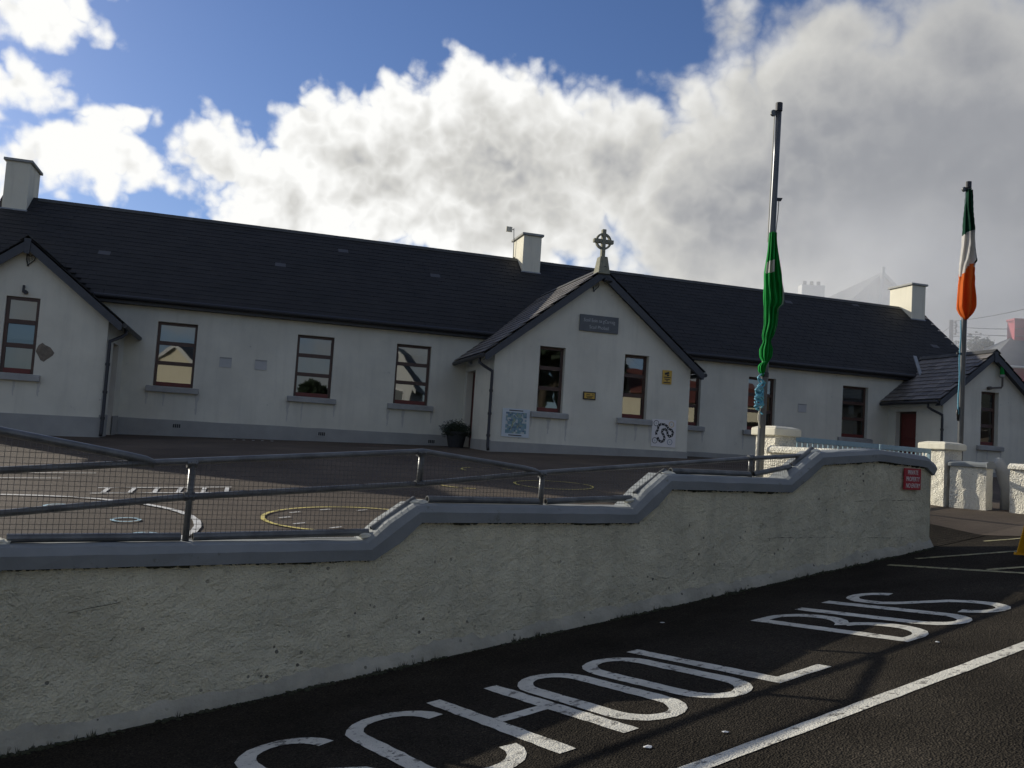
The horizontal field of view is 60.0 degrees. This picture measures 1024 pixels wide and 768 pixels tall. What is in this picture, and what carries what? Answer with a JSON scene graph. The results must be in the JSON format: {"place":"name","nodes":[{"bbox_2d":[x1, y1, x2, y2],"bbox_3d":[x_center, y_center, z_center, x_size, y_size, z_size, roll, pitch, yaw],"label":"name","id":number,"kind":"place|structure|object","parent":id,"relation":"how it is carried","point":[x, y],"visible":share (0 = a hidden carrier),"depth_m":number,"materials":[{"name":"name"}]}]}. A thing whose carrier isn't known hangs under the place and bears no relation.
{"place":"outdoors","nodes":[
{"label":"outdoors","id":0,"kind":"place"},
{"bbox_2d":[0,525,1023,767],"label":"road","id":1,"kind":"structure","parent":0,"point":[913,660],"depth_m":5.41,"materials":[{"name":"black asphalt"}]},
{"bbox_2d":[0,448,937,758],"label":"boundary wall","id":2,"kind":"structure","parent":1,"relation":"on","point":[102,638],"depth_m":6.68,"materials":[{"name":"white concrete"}]},
{"bbox_2d":[0,426,813,542],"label":"pipe fence","id":3,"kind":"object","parent":2,"relation":"on","point":[189,496],"visible":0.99,"depth_m":6.29,"materials":[{"name":"grey metal"}]},
{"bbox_2d":[903,468,920,489],"bbox_3d":[4.721,1.122,10.460,0.336,0.250,0.016,6,-5,-34],"label":"entry notice","id":4,"kind":"object","parent":2,"relation":"attached to","point":[912,479],"visible":1,"depth_m":10.45,"materials":[{"name":"red"}]},
{"bbox_2d":[1014,527,1023,554],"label":"caution sign","id":5,"kind":"object","parent":1,"relation":"on","point":[1020,550],"visible":1,"depth_m":9.44,"materials":[{"name":"yellow plastic"}]},
{"bbox_2d":[0,434,1023,546],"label":"school yard","id":6,"kind":"structure","parent":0,"point":[948,524],"depth_m":12.71,"materials":[{"name":"grey asphalt"}]},
{"bbox_2d":[440,418,471,447],"bbox_3d":[-1.482,1.294,23.608,0.913,0.784,0.888,2,-4,18],"label":"planter","id":7,"kind":"object","parent":6,"relation":"on","point":[456,433],"visible":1,"depth_m":23.46,"materials":[{"name":"black plastic"}]},
{"bbox_2d":[0,157,1023,476],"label":"school building","id":8,"kind":"structure","parent":6,"relation":"on","point":[120,321],"depth_m":24.04,"materials":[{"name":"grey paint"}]},
{"bbox_2d":[0,296,40,395],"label":"window","id":9,"kind":"structure","parent":8,"relation":"in","point":[24,316],"depth_m":19.14,"materials":[{"name":"brown glass"}]},
{"bbox_2d":[22,285,27,294],"bbox_3d":[-10.457,-2.026,19.064,0.115,0.193,0.095,5,-4,-16],"label":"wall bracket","id":10,"kind":"object","parent":8,"relation":"attached to","point":[24,291],"depth_m":19.04,"materials":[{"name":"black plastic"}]},
{"bbox_2d":[26,254,35,265],"bbox_3d":[-10.387,-2.678,19.152,0.183,0.286,0.040,5,-4,-16],"label":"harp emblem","id":11,"kind":"object","parent":8,"relation":"attached to","point":[29,259],"visible":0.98,"depth_m":19.13,"materials":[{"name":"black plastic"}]},
{"bbox_2d":[145,322,199,414],"bbox_3d":[-8.587,-0.406,22.605,1.314,2.302,0.366,5,-4,-16],"label":"window","id":12,"kind":"structure","parent":8,"relation":"in","point":[169,331],"depth_m":22.68,"materials":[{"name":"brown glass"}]},
{"bbox_2d":[286,335,335,421],"bbox_3d":[-5.286,-0.115,23.550,1.294,2.334,0.300,5,-4,-16],"label":"window","id":13,"kind":"structure","parent":8,"relation":"in","point":[306,397],"depth_m":23.58,"materials":[{"name":"brown wood"}]},
{"bbox_2d":[386,344,433,426],"bbox_3d":[-2.767,0.070,24.334,1.297,2.276,0.366,5,-4,-16],"label":"window","id":14,"kind":"structure","parent":8,"relation":"in","point":[401,349],"depth_m":24.38,"materials":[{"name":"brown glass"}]},
{"bbox_2d":[468,372,474,446],"bbox_3d":[-0.971,0.687,24.036,0.070,2.050,0.900,5,-4,-16],"label":"door","id":15,"kind":"structure","parent":8,"relation":"in","point":[473,385],"depth_m":24.39,"materials":[{"name":"wood"}]},
{"bbox_2d":[506,226,514,257],"bbox_3d":[-0.049,-4.529,29.064,0.360,1.250,0.060,5,-4,-16],"label":"aerial","id":16,"kind":"object","parent":8,"relation":"attached to","point":[509,229],"visible":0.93,"depth_m":29.07,"materials":[{"name":"grey metal"}]},
{"bbox_2d":[501,408,529,437],"bbox_3d":[0.091,0.963,21.915,0.710,0.700,0.022,5,-4,-16],"label":"game poster","id":17,"kind":"object","parent":8,"relation":"attached to","point":[515,422],"visible":1,"depth_m":21.91,"materials":[{"name":"teal paper"}]},
{"bbox_2d":[530,346,568,439],"bbox_3d":[0.945,0.233,22.284,1.009,2.339,0.320,5,-4,-16],"label":"window","id":18,"kind":"structure","parent":8,"relation":"in","point":[546,413],"depth_m":22.35,"materials":[{"name":"brown wood"}]},
{"bbox_2d":[583,391,595,399],"bbox_3d":[1.964,0.299,22.511,0.340,0.200,0.031,5,-4,-16],"label":"framed plaque","id":19,"kind":"object","parent":8,"relation":"attached to","point":[589,395],"visible":1,"depth_m":22.50,"materials":[{"name":"gold metal"}]},
{"bbox_2d":[579,314,618,333],"bbox_3d":[2.226,-1.531,22.674,1.060,0.420,0.044,5,-4,-16],"label":"name plaque","id":20,"kind":"object","parent":8,"relation":"attached to","point":[600,324],"visible":1,"depth_m":22.65,"materials":[{"name":"grey"}]},
{"bbox_2d":[602,277,612,282],"bbox_3d":[2.414,-2.677,22.645,0.216,0.179,0.338,5,-4,-16],"label":"wall lamp","id":21,"kind":"object","parent":8,"relation":"attached to","point":[609,280],"visible":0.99,"depth_m":22.51,"materials":[{"name":"black plastic"}]},
{"bbox_2d":[615,355,652,442],"bbox_3d":[3.154,0.395,22.941,1.022,2.292,0.320,5,-4,-16],"label":"window","id":22,"kind":"structure","parent":8,"relation":"in","point":[626,418],"depth_m":23.01,"materials":[{"name":"brown wood"}]},
{"bbox_2d":[651,419,675,447],"bbox_3d":[3.942,1.281,23.060,0.690,0.710,0.021,5,-4,-16],"label":"track poster","id":23,"kind":"object","parent":8,"relation":"attached to","point":[663,433],"visible":1,"depth_m":23.05,"materials":[{"name":"white paper"}]},
{"bbox_2d":[662,370,671,383],"bbox_3d":[4.048,-0.176,23.166,0.260,0.360,0.026,5,-4,-16],"label":"camera notice","id":24,"kind":"object","parent":8,"relation":"attached to","point":[666,376],"visible":1,"depth_m":23.15,"materials":[{"name":"yellow plastic"}]},
{"bbox_2d":[688,378,704,440],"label":"window","id":25,"kind":"structure","parent":8,"relation":"in","point":[693,427],"depth_m":26.85,"materials":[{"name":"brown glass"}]},
{"bbox_2d":[742,377,773,448],"bbox_3d":[7.658,0.969,27.430,1.289,2.324,0.366,5,-4,-16],"label":"window","id":26,"kind":"structure","parent":8,"relation":"in","point":[753,382],"depth_m":27.60,"materials":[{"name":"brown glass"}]},
{"bbox_2d":[836,386,872,448],"bbox_3d":[10.911,1.225,28.398,1.277,2.291,0.366,5,-4,-16],"label":"window","id":27,"kind":"structure","parent":8,"relation":"in","point":[848,391],"depth_m":28.55,"materials":[{"name":"brown glass"}]},
{"bbox_2d":[899,412,915,453],"bbox_3d":[12.524,1.793,27.942,0.125,1.831,0.900,5,-4,-16],"label":"door","id":28,"kind":"structure","parent":8,"relation":"in","point":[907,438],"depth_m":28.06,"materials":[{"name":"wood"}]},
{"bbox_2d":[976,392,1003,461],"bbox_3d":[14.470,1.411,26.979,0.968,2.339,0.320,5,-4,-16],"label":"window","id":29,"kind":"structure","parent":8,"relation":"in","point":[990,447],"depth_m":27.09,"materials":[{"name":"brown wood"}]},
{"bbox_2d":[987,367,1004,389],"bbox_3d":[14.718,-0.257,26.974,0.530,0.892,0.156,4,-4,-3],"label":"lamp bracket","id":30,"kind":"object","parent":8,"relation":"attached to","point":[1002,375],"visible":1,"depth_m":26.95,"materials":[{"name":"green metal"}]},
{"bbox_2d":[755,102,782,476],"bbox_3d":[3.189,-0.898,10.977,0.195,5.165,0.423,2,-4,17],"label":"flagpole","id":31,"kind":"object","parent":6,"relation":"on","point":[777,112],"visible":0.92,"depth_m":10.96,"materials":[{"name":"metal"}]},
{"bbox_2d":[754,373,765,427],"bbox_3d":[3.045,0.200,10.921,0.128,0.686,0.093,5,-4,-16],"label":"blue rope","id":32,"kind":"object","parent":31,"relation":"attached to","point":[759,393],"visible":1,"depth_m":10.91,"materials":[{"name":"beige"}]},
{"bbox_2d":[758,231,783,375],"bbox_3d":[3.216,-0.979,10.942,0.267,1.789,0.314,5,-4,-16],"label":"green flag","id":33,"kind":"object","parent":31,"relation":"attached to","point":[773,295],"visible":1,"depth_m":10.90,"materials":[{"name":"green fabric"}]},
{"bbox_2d":[767,116,778,241],"bbox_3d":[3.263,-2.532,11.001,0.168,1.665,0.105,5,-4,-16],"label":"halyard","id":34,"kind":"object","parent":31,"relation":"attached to","point":[770,186],"visible":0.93,"depth_m":10.98,"materials":[{"name":"white fabric"}]},
{"bbox_2d":[751,426,800,476],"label":"gate pillar","id":35,"kind":"structure","parent":6,"relation":"on","point":[780,436],"depth_m":11.65,"materials":[{"name":"white concrete"}]},
{"bbox_2d":[796,437,878,448],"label":"entrance gate","id":36,"kind":"structure","parent":35,"relation":"attached to","point":[834,442],"depth_m":12.60,"materials":[{"name":"metal"}]},
{"bbox_2d":[767,445,827,475],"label":"return wall","id":37,"kind":"structure","parent":6,"relation":"on","point":[775,450],"depth_m":11.25,"materials":[{"name":"white concrete"}]},
{"bbox_2d":[918,441,966,506],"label":"gate pillar","id":38,"kind":"structure","parent":6,"relation":"on","point":[943,454],"depth_m":14.03,"materials":[{"name":"white concrete"}]},
{"bbox_2d":[879,444,930,459],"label":"entrance gate","id":39,"kind":"structure","parent":38,"relation":"attached to","point":[907,449],"depth_m":13.68,"materials":[{"name":"metal"}]},
{"bbox_2d":[956,181,971,460],"bbox_3d":[7.399,-0.677,14.596,0.150,5.293,0.496,2,-4,25],"label":"flagpole","id":40,"kind":"object","parent":6,"relation":"on","point":[960,436],"visible":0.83,"depth_m":14.56,"materials":[{"name":"metal"}]},
{"bbox_2d":[956,320,961,420],"bbox_3d":[7.343,-0.223,14.583,0.054,1.649,0.159,2,-4,25],"label":"halyard","id":41,"kind":"object","parent":40,"relation":"attached to","point":[957,412],"visible":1,"depth_m":14.56,"materials":[{"name":"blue fabric"}]},
{"bbox_2d":[956,188,976,319],"bbox_3d":[7.497,-2.120,14.588,0.278,2.159,0.398,4,-4,0],"label":"tricolour flag","id":42,"kind":"object","parent":40,"relation":"hanging from","point":[966,304],"visible":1,"depth_m":14.50,"materials":[{"name":"fabric"}]},
{"bbox_2d":[948,460,995,510],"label":"splay wall","id":43,"kind":"structure","parent":6,"relation":"on","point":[971,485],"depth_m":13.66,"materials":[{"name":"white concrete"}]},
{"bbox_2d":[994,458,1009,509],"bbox_3d":[7.591,1.589,13.713,0.300,0.890,0.185,0,-5,42],"label":"stone post","id":44,"kind":"object","parent":6,"relation":"on","point":[1002,473],"visible":0.78,"depth_m":13.65,"materials":[{"name":"stone"}]},
{"bbox_2d":[1008,463,1023,513],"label":"roadside wall","id":45,"kind":"structure","parent":6,"relation":"on","point":[1016,495],"depth_m":13.16,"materials":[{"name":"white concrete"}]},
{"bbox_2d":[0,0,1023,351],"label":"sky","id":46,"kind":"structure","parent":0,"point":[441,124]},
{"bbox_3d":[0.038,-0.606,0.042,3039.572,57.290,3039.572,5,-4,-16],"label":"ground","id":47,"kind":"structure","parent":0,"visible":0},
{"bbox_2d":[798,267,938,330],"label":"gabled house","id":48,"kind":"structure","parent":47,"relation":"on","point":[874,289],"depth_m":59.95,"materials":[{"name":"stone"}]},
{"bbox_2d":[949,320,972,344],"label":"utility pole","id":49,"kind":"object","parent":47,"relation":"on","point":[951,330],"visible":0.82,"depth_m":61.88,"materials":[{"name":"grey wood"}]},
{"bbox_2d":[955,309,1023,320],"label":"overhead wire","id":50,"kind":"object","parent":49,"relation":"attached to","point":[992,315],"visible":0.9,"depth_m":54.31,"materials":[{"name":"black"}]},
{"bbox_2d":[954,331,994,351],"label":"broadleaf tree","id":51,"kind":"object","parent":47,"relation":"on","point":[977,347],"visible":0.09,"depth_m":93.81,"materials":[{"name":"green plant"}]},
{"bbox_2d":[983,318,1023,380],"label":"red cottage","id":52,"kind":"structure","parent":47,"relation":"on","point":[1010,348],"depth_m":52.99,"materials":[{"name":"stone"}]}
]}

